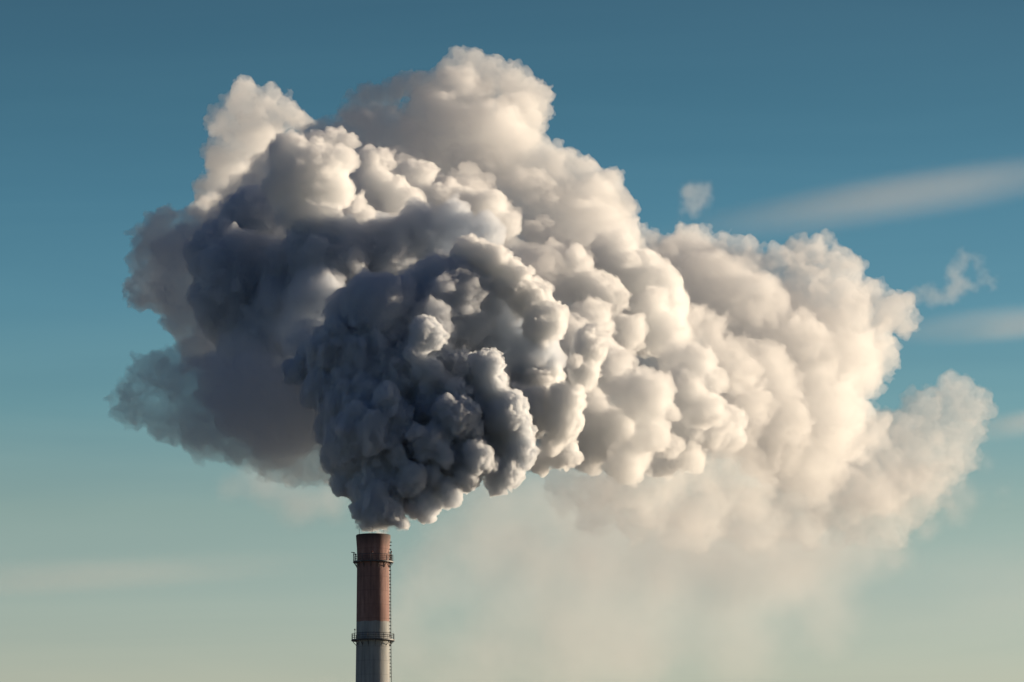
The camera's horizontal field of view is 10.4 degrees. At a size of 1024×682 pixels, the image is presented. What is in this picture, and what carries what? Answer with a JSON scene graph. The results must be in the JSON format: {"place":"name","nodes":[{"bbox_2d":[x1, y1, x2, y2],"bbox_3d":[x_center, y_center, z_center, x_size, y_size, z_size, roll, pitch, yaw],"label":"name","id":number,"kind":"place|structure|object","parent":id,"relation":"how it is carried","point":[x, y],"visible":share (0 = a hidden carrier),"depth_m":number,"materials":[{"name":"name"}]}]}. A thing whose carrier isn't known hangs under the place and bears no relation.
{"place":"outdoors","nodes":[
{"label":"outdoors","id":0,"kind":"place"},
{"bbox_2d":[0,0,1023,681],"label":"sky","id":1,"kind":"structure","parent":0,"point":[647,340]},
{"label":"ground","id":2,"kind":"structure","parent":0,"visible":0},
{"bbox_2d":[351,529,394,681],"bbox_3d":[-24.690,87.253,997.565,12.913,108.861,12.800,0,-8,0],"label":"chimney","id":3,"kind":"object","parent":2,"relation":"on","point":[373,562],"visible":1,"depth_m":1000.87,"materials":[{"name":"paint"}]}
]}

